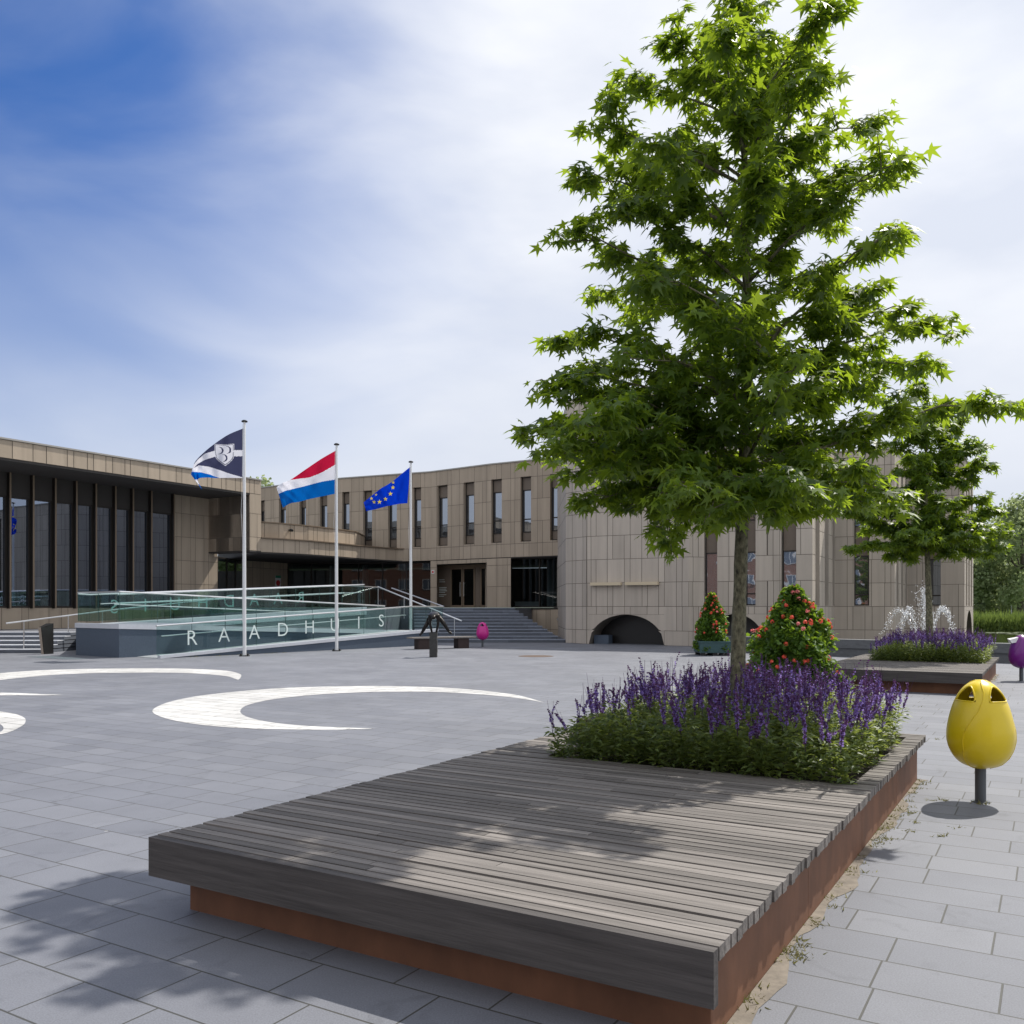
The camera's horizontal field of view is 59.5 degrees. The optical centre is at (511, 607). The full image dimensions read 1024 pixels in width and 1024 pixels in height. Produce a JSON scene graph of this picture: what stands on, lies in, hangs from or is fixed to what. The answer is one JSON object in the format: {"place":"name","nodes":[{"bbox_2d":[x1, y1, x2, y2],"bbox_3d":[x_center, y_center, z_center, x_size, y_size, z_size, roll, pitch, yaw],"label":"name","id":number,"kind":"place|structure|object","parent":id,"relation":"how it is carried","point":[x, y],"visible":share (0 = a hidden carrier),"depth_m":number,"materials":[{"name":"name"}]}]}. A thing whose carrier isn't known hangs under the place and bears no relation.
{"place":"outdoors","nodes":[
{"label":"outdoors","id":0,"kind":"place"},
{"bbox_2d":[0,643,1023,1023],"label":"plaza","id":1,"kind":"structure","parent":0,"point":[104,777],"depth_m":6.46,"materials":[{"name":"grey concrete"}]},
{"bbox_2d":[0,712,25,733],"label":"paving inlay","id":2,"kind":"object","parent":1,"relation":"on","point":[9,722],"visible":1,"depth_m":13.34,"materials":[{"name":"white stone"}]},
{"bbox_2d":[0,693,54,694],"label":"paving inlay","id":3,"kind":"object","parent":1,"relation":"on","point":[23,694],"visible":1,"depth_m":17.48,"materials":[{"name":"white stone"}]},
{"bbox_2d":[0,628,75,635],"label":"terrace","id":4,"kind":"structure","parent":1,"relation":"on","point":[36,630],"depth_m":37.52,"materials":[{"name":"grey concrete"}]},
{"bbox_2d":[38,623,53,653],"bbox_3d":[-17.062,1.140,32.790,0.254,1.120,0.486,0,0,13],"label":"door control pillar","id":5,"kind":"structure","parent":1,"relation":"on","point":[46,634],"depth_m":32.75,"materials":[{"name":"black metal"}]},
{"bbox_2d":[0,600,209,652],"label":"side stairs","id":6,"kind":"structure","parent":1,"relation":"on","point":[20,642],"depth_m":34.88,"materials":[{"name":"grey stone"}]},
{"bbox_2d":[0,668,240,679],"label":"paving inlay","id":7,"kind":"object","parent":1,"relation":"on","point":[22,674],"visible":1,"depth_m":23.77,"materials":[{"name":"white stone"}]},
{"bbox_2d":[191,420,249,655],"bbox_3d":[-10.221,-2.431,31.338,2.062,8.262,0.374,0,0,0],"label":"flagpole","id":8,"kind":"object","parent":1,"relation":"on","point":[225,457],"visible":1,"depth_m":31.29,"materials":[{"name":"white"}]},
{"bbox_2d":[75,584,442,658],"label":"wheelchair ramp","id":9,"kind":"structure","parent":1,"relation":"on","point":[290,631],"depth_m":34.05,"materials":[{"name":"grey concrete"}]},
{"bbox_2d":[277,443,340,650],"bbox_3d":[-7.956,-2.363,35.040,2.532,8.127,0.342,0,0,0],"label":"flagpole","id":10,"kind":"object","parent":1,"relation":"on","point":[319,478],"visible":1,"depth_m":34.98,"materials":[{"name":"white metal"}]},
{"bbox_2d":[152,686,540,729],"bbox_3d":[-3.171,1.696,16.133,6.197,0.001,6.694,0,0,36],"label":"paving inlay","id":11,"kind":"object","parent":1,"relation":"on","point":[221,709],"visible":1,"depth_m":16.01,"materials":[{"name":"white stone"}]},
{"bbox_2d":[173,608,531,629],"bbox_3d":[-10.488,0.860,49.554,16.824,1.680,21.463,0,0,43],"label":"podium","id":12,"kind":"object","parent":1,"relation":"on","point":[397,623],"visible":0.25,"depth_m":43.98,"materials":[{"name":"grey stone"}]},
{"bbox_2d":[364,461,412,630],"bbox_3d":[-5.439,-2.401,39.693,2.248,8.201,0.370,0,0,-3],"label":"flagpole","id":13,"kind":"object","parent":1,"relation":"on","point":[395,492],"visible":1,"depth_m":39.64,"materials":[{"name":"white"}]},
{"bbox_2d":[419,612,451,656],"bbox_3d":[-2.643,0.917,30.934,0.892,1.565,0.781,0,0,-40],"label":"leapfrog statue","id":14,"kind":"object","parent":1,"relation":"on","point":[433,646],"visible":1,"depth_m":30.66,"materials":[{"name":"black metal"}]},
{"bbox_2d":[406,636,475,648],"bbox_3d":[-2.911,1.455,37.153,2.904,0.490,0.615,0,0,-30],"label":"bench","id":15,"kind":"object","parent":1,"relation":"on","point":[423,642],"visible":0.97,"depth_m":36.95,"materials":[{"name":"grey"}]},
{"bbox_2d":[378,586,565,642],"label":"entrance stairs","id":16,"kind":"structure","parent":1,"relation":"on","point":[513,630],"depth_m":45.67,"materials":[{"name":"grey stone"}]},
{"bbox_2d":[476,622,488,646],"bbox_3d":[-1.273,1.165,38.806,0.548,1.070,0.543,0,0,-35],"label":"litter bin","id":17,"kind":"object","parent":1,"relation":"on","point":[482,632],"visible":1,"depth_m":38.62,"materials":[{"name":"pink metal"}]},
{"bbox_2d":[0,393,972,645],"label":"town hall","id":18,"kind":"structure","parent":1,"relation":"on","point":[73,522],"depth_m":44.29,"materials":[{"name":"beige stone"}]},
{"bbox_2d":[0,472,6,607],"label":"window","id":19,"kind":"structure","parent":18,"relation":"in","point":[3,475],"depth_m":39.42,"materials":[{"name":"black glass"}]},
{"bbox_2d":[11,473,29,607],"bbox_3d":[-22.017,-2.980,40.023,0.599,5.960,0.889,0,0,0],"label":"window","id":20,"kind":"structure","parent":18,"relation":"in","point":[20,483],"depth_m":40.07,"materials":[{"name":"black glass"}]},
{"bbox_2d":[35,476,52,607],"bbox_3d":[-21.480,-2.980,40.929,0.597,5.960,0.885,0,0,0],"label":"window","id":21,"kind":"structure","parent":18,"relation":"in","point":[43,485],"depth_m":40.99,"materials":[{"name":"black glass"}]},
{"bbox_2d":[57,479,73,607],"bbox_3d":[-20.946,-2.980,41.829,0.591,5.960,0.875,0,0,0],"label":"window","id":22,"kind":"structure","parent":18,"relation":"in","point":[65,503],"depth_m":41.87,"materials":[{"name":"black glass"}]},
{"bbox_2d":[78,482,92,607],"bbox_3d":[-20.424,-2.980,42.711,0.576,5.960,0.849,0,0,0],"label":"window","id":23,"kind":"structure","parent":18,"relation":"in","point":[85,490],"depth_m":42.79,"materials":[{"name":"black glass"}]},
{"bbox_2d":[97,484,112,607],"bbox_3d":[-19.898,-2.980,43.598,0.598,5.960,0.886,0,0,0],"label":"window","id":24,"kind":"structure","parent":18,"relation":"in","point":[104,492],"depth_m":43.66,"materials":[{"name":"black glass"}]},
{"bbox_2d":[117,487,129,607],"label":"window","id":25,"kind":"structure","parent":18,"relation":"in","point":[123,494],"depth_m":44.56,"materials":[{"name":"black glass"}]},
{"bbox_2d":[134,489,148,607],"bbox_3d":[-18.853,-2.980,45.360,0.609,5.960,0.905,0,0,0],"label":"window","id":26,"kind":"structure","parent":18,"relation":"in","point":[141,513],"depth_m":45.45,"materials":[{"name":"black glass"}]},
{"bbox_2d":[153,492,170,607],"bbox_3d":[-18.222,-2.980,46.425,0.774,5.960,1.184,0,0,0],"label":"window","id":27,"kind":"structure","parent":18,"relation":"in","point":[161,501],"depth_m":46.48,"materials":[{"name":"black glass"}]},
{"bbox_2d":[217,557,226,607],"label":"window","id":28,"kind":"structure","parent":18,"relation":"in","point":[221,562],"depth_m":51.61,"materials":[{"name":"black glass"}]},
{"bbox_2d":[226,558,235,607],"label":"window","id":29,"kind":"structure","parent":18,"relation":"in","point":[230,563],"depth_m":53.14,"materials":[{"name":"black glass"}]},
{"bbox_2d":[235,560,241,607],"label":"window","id":30,"kind":"structure","parent":18,"relation":"in","point":[238,563],"depth_m":54.56,"materials":[{"name":"black glass"}]},
{"bbox_2d":[261,501,264,521],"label":"window","id":31,"kind":"structure","parent":18,"relation":"in","point":[262,502],"depth_m":63.95,"materials":[{"name":"brown glass"}]},
{"bbox_2d":[275,575,280,586],"bbox_3d":[-15.190,-1.718,58.164,0.032,0.720,0.500,0,0,27],"label":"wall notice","id":32,"kind":"object","parent":18,"relation":"attached to","point":[277,581],"depth_m":58.11,"materials":[{"name":"red plastic"}]},
{"bbox_2d":[281,503,285,522],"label":"window","id":33,"kind":"structure","parent":18,"relation":"in","point":[283,509],"depth_m":62.73,"materials":[{"name":"grey glass"}]},
{"bbox_2d":[287,563,310,607],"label":"window","id":34,"kind":"structure","parent":18,"relation":"in","point":[298,574],"depth_m":58.89,"materials":[{"name":"black glass"}]},
{"bbox_2d":[302,500,305,524],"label":"window","id":35,"kind":"structure","parent":18,"relation":"in","point":[303,502],"depth_m":61.50,"materials":[{"name":"grey glass"}]},
{"bbox_2d":[311,563,333,607],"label":"window","id":36,"kind":"structure","parent":18,"relation":"in","point":[321,573],"depth_m":58.63,"materials":[{"name":"black glass"}]},
{"bbox_2d":[322,495,326,526],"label":"window","id":37,"kind":"structure","parent":18,"relation":"in","point":[324,498],"depth_m":60.37,"materials":[{"name":"grey glass"}]},
{"bbox_2d":[334,563,357,607],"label":"window","id":38,"kind":"structure","parent":18,"relation":"in","point":[347,572],"depth_m":58.34,"materials":[{"name":"black glass"}]},
{"bbox_2d":[344,492,348,529],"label":"window","id":39,"kind":"structure","parent":18,"relation":"in","point":[346,495],"depth_m":59.22,"materials":[{"name":"brown glass"}]},
{"bbox_2d":[365,491,371,545],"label":"window","id":40,"kind":"structure","parent":18,"relation":"in","point":[368,514],"depth_m":58.50,"materials":[{"name":"grey glass"}]},
{"bbox_2d":[358,562,381,607],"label":"window","id":41,"kind":"structure","parent":18,"relation":"in","point":[369,574],"depth_m":58.09,"materials":[{"name":"black glass"}]},
{"bbox_2d":[390,504,396,547],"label":"window","id":42,"kind":"structure","parent":18,"relation":"in","point":[393,508],"depth_m":57.72,"materials":[{"name":"grey glass"}]},
{"bbox_2d":[382,562,405,607],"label":"window","id":43,"kind":"structure","parent":18,"relation":"in","point":[393,573],"depth_m":57.82,"materials":[{"name":"black glass"}]},
{"bbox_2d":[415,488,420,546],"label":"window","id":44,"kind":"structure","parent":18,"relation":"in","point":[417,490],"depth_m":56.95,"materials":[{"name":"grey glass"}]},
{"bbox_2d":[406,562,430,607],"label":"window","id":45,"kind":"structure","parent":18,"relation":"in","point":[421,571],"depth_m":57.54,"materials":[{"name":"black glass"}]},
{"bbox_2d":[439,485,447,545],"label":"window","id":46,"kind":"structure","parent":18,"relation":"in","point":[443,490],"depth_m":55.97,"materials":[{"name":"grey glass"}]},
{"bbox_2d":[438,568,449,607],"bbox_3d":[-4.312,-1.340,57.005,1.024,2.680,0.060,0,0,36],"label":"door panel","id":47,"kind":"structure","parent":18,"relation":"in","point":[443,573],"depth_m":56.95,"materials":[{"name":"brown"}]},
{"bbox_2d":[450,568,462,607],"bbox_3d":[-3.483,-1.250,56.391,0.828,2.500,0.622,0,0,0],"label":"door","id":48,"kind":"structure","parent":18,"relation":"in","point":[456,574],"depth_m":56.41,"materials":[{"name":"brown glass"}]},
{"bbox_2d":[463,567,474,607],"bbox_3d":[-2.677,-1.250,55.812,0.811,2.500,0.610,0,0,0],"label":"door","id":49,"kind":"structure","parent":18,"relation":"in","point":[468,572],"depth_m":55.80,"materials":[{"name":"brown glass"}]},
{"bbox_2d":[466,482,473,543],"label":"window","id":50,"kind":"structure","parent":18,"relation":"in","point":[469,486],"depth_m":54.60,"materials":[{"name":"grey glass"}]},
{"bbox_2d":[475,567,479,607],"bbox_3d":[-2.106,-1.340,55.421,0.367,2.680,0.060,0,0,36],"label":"door panel","id":51,"kind":"structure","parent":18,"relation":"in","point":[477,569],"depth_m":55.40,"materials":[{"name":"brown"}]},
{"bbox_2d":[480,567,484,607],"bbox_3d":[-1.749,-1.250,55.152,0.461,2.500,0.225,0,0,17],"label":"door panel","id":52,"kind":"structure","parent":18,"relation":"in","point":[482,569],"depth_m":55.20,"materials":[{"name":"brown glass"}]},
{"bbox_2d":[493,479,501,542],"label":"window","id":53,"kind":"structure","parent":18,"relation":"in","point":[497,484],"depth_m":53.33,"materials":[{"name":"grey glass"}]},
{"bbox_2d":[511,558,538,607],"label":"window","id":54,"kind":"structure","parent":18,"relation":"in","point":[524,571],"depth_m":52.71,"materials":[{"name":"black glass"}]},
{"bbox_2d":[522,477,530,540],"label":"window","id":55,"kind":"structure","parent":18,"relation":"in","point":[526,481],"depth_m":52.27,"materials":[{"name":"grey glass"}]},
{"bbox_2d":[539,557,556,607],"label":"window","id":56,"kind":"structure","parent":18,"relation":"in","point":[547,566],"depth_m":51.91,"materials":[{"name":"black glass"}]},
{"bbox_2d":[552,475,557,539],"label":"window","id":57,"kind":"structure","parent":18,"relation":"in","point":[554,491],"depth_m":51.29,"materials":[{"name":"glass"}]},
{"bbox_2d":[705,457,716,599],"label":"window","id":58,"kind":"structure","parent":18,"relation":"in","point":[710,542],"depth_m":39.70,"materials":[{"name":"grey glass"}]},
{"bbox_2d":[746,514,755,604],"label":"window","id":59,"kind":"structure","parent":18,"relation":"in","point":[751,570],"depth_m":38.87,"materials":[{"name":"glass"}]},
{"bbox_2d":[782,521,795,588],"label":"window","id":60,"kind":"structure","parent":18,"relation":"in","point":[788,537],"depth_m":38.11,"materials":[{"name":"glass"}]},
{"bbox_2d":[854,466,868,604],"bbox_3d":[16.389,-3.400,41.993,0.649,6.600,0.284,0,0,9],"label":"window","id":61,"kind":"structure","parent":18,"relation":"in","point":[861,562],"depth_m":41.99,"materials":[{"name":"grey glass"}]},
{"bbox_2d":[930,490,940,605],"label":"window","id":62,"kind":"structure","parent":18,"relation":"in","point":[936,566],"depth_m":44.66,"materials":[{"name":"black glass"}]},
{"bbox_2d":[519,655,552,656],"bbox_3d":[0.835,1.697,31.316,1.240,0.004,1.240,0,0,0],"label":"manhole cover","id":63,"kind":"object","parent":1,"relation":"on","point":[535,656],"visible":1,"depth_m":31.04,"materials":[{"name":"metal"}]},
{"bbox_2d":[149,717,925,1023],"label":"timber deck","id":64,"kind":"structure","parent":1,"relation":"on","point":[645,892],"depth_m":4.58,"materials":[{"name":"wood"}]},
{"bbox_2d":[572,711,641,741],"bbox_3d":[0.959,1.158,8.761,0.420,0.220,0.940,0,0,31],"label":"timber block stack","id":65,"kind":"object","parent":64,"relation":"on","point":[594,727],"visible":0.1,"depth_m":8.43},
{"bbox_2d":[543,650,915,784],"bbox_3d":[2.099,0.884,8.151,2.771,0.890,3.238,0,0,31],"label":"flower bed","id":66,"kind":"object","parent":64,"relation":"on","point":[803,720],"visible":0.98,"depth_m":7.36,"materials":[{"name":"purple plant"}]},
{"bbox_2d":[504,0,1023,751],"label":"plane leaved tree","id":67,"kind":"object","parent":64,"relation":"on","point":[686,482],"visible":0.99,"depth_m":7.89,"materials":[{"name":"green plant"}]},
{"bbox_2d":[192,652,997,1023],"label":"weeds","id":68,"kind":"object","parent":1,"relation":"on","point":[802,954],"visible":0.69,"depth_m":5.74,"materials":[{"name":"green plant"}]},
{"bbox_2d":[727,779,926,1023],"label":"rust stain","id":69,"kind":"object","parent":1,"relation":"on","point":[775,976],"visible":0.99,"depth_m":4.67,"materials":[{"name":"beige sand"}]},
{"bbox_2d":[725,636,1010,662],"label":"fountain basin","id":70,"kind":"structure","parent":1,"relation":"on","point":[851,647],"depth_m":30.63,"materials":[{"name":"grey stone"}]},
{"bbox_2d":[829,654,998,694],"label":"timber deck","id":71,"kind":"structure","parent":1,"relation":"on","point":[943,677],"depth_m":18.23,"materials":[{"name":"wood"}]},
{"bbox_2d":[830,379,1018,661],"bbox_3d":[10.354,-2.159,22.302,4.422,7.016,3.443,0,0,-36],"label":"plane leaved tree","id":72,"kind":"object","parent":71,"relation":"on","point":[937,532],"visible":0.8,"depth_m":21.94,"materials":[{"name":"green plant"}]},
{"bbox_2d":[868,625,996,663],"bbox_3d":[10.405,0.884,22.088,2.771,0.890,3.238,0,0,31],"label":"flower bed","id":73,"kind":"object","parent":71,"relation":"on","point":[944,646],"visible":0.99,"depth_m":21.31,"materials":[{"name":"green plant"}]},
{"bbox_2d":[946,679,1016,803],"bbox_3d":[4.105,1.165,7.845,0.548,1.070,0.543,0,0,27],"label":"litter bin","id":74,"kind":"object","parent":1,"relation":"on","point":[981,735],"visible":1,"depth_m":7.68,"materials":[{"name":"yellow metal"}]},
{"bbox_2d":[1008,635,1023,680],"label":"litter bin","id":75,"kind":"object","parent":1,"relation":"on","point":[1016,654],"visible":0.95,"depth_m":20.64,"materials":[{"name":"purple plastic"}]},
{"bbox_2d":[1008,637,1017,642],"bbox_3d":[11.581,0.750,20.706,0.240,0.140,0.140,0,0,0],"label":"paper bag","id":76,"kind":"object","parent":75,"relation":"in","point":[1013,640],"visible":1,"depth_m":20.66,"materials":[{"name":"white paper"}]},
{"bbox_2d":[0,0,1023,604],"label":"sky","id":77,"kind":"structure","parent":0,"point":[313,224],"materials":[{"name":"blue"}]},
{"bbox_2d":[692,592,730,655],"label":"potted flowering plant","id":78,"kind":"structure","parent":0,"point":[710,636],"depth_m":31.86,"materials":[{"name":"green plant"}]},
{"bbox_2d":[746,584,856,694],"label":"flowering bush","id":79,"kind":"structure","parent":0,"point":[793,628],"depth_m":16.86,"materials":[{"name":"green plant"}]},
{"bbox_2d":[971,630,1023,642],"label":"water","id":80,"kind":"structure","parent":0,"point":[1001,638],"depth_m":68.22,"materials":[{"name":"green liquid"}]},
{"bbox_2d":[881,581,954,633],"bbox_3d":[15.863,0.550,34.500,4.035,3.145,3.840,0,0,0],"label":"fountain","id":81,"kind":"object","parent":80,"relation":"in","point":[923,604],"visible":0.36,"depth_m":34.49,"materials":[{"name":"white liquid"}]},
{"bbox_2d":[973,609,1023,630],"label":"reeds","id":82,"kind":"object","parent":80,"relation":"on","point":[988,621],"visible":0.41,"depth_m":79.42,"materials":[{"name":"green plant"}]},
{"bbox_2d":[978,632,1019,634],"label":"lily pads","id":83,"kind":"object","parent":80,"relation":"on","point":[1005,633],"visible":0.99,"depth_m":73.15,"materials":[{"name":"green"}]},
{"bbox_3d":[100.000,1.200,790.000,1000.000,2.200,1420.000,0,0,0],"label":"far bank","id":84,"kind":"structure","parent":0,"visible":0},
{"bbox_2d":[249,474,273,486],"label":"broadleaf tree","id":85,"kind":"object","parent":84,"relation":"on","point":[264,482],"visible":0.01,"depth_m":79.78,"materials":[{"name":"green plant"}]},
{"bbox_2d":[973,603,1016,613],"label":"hedge","id":86,"kind":"object","parent":84,"relation":"on","point":[995,610],"visible":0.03,"depth_m":97.71,"materials":[{"name":"green plant"}]},
{"bbox_2d":[973,545,1017,613],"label":"broadleaf tree","id":87,"kind":"object","parent":84,"relation":"on","point":[976,565],"visible":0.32,"depth_m":94.06,"materials":[{"name":"green plant"}]},
{"bbox_2d":[973,493,1023,613],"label":"broadleaf tree","id":88,"kind":"object","parent":84,"relation":"on","point":[1015,583],"visible":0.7,"depth_m":91.63,"materials":[{"name":"green plant"}]},
{"bbox_2d":[979,518,1023,602],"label":"broadleaf tree","id":89,"kind":"object","parent":84,"relation":"on","point":[1001,586],"visible":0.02,"depth_m":102.46,"materials":[{"name":"green plant"}]}
]}

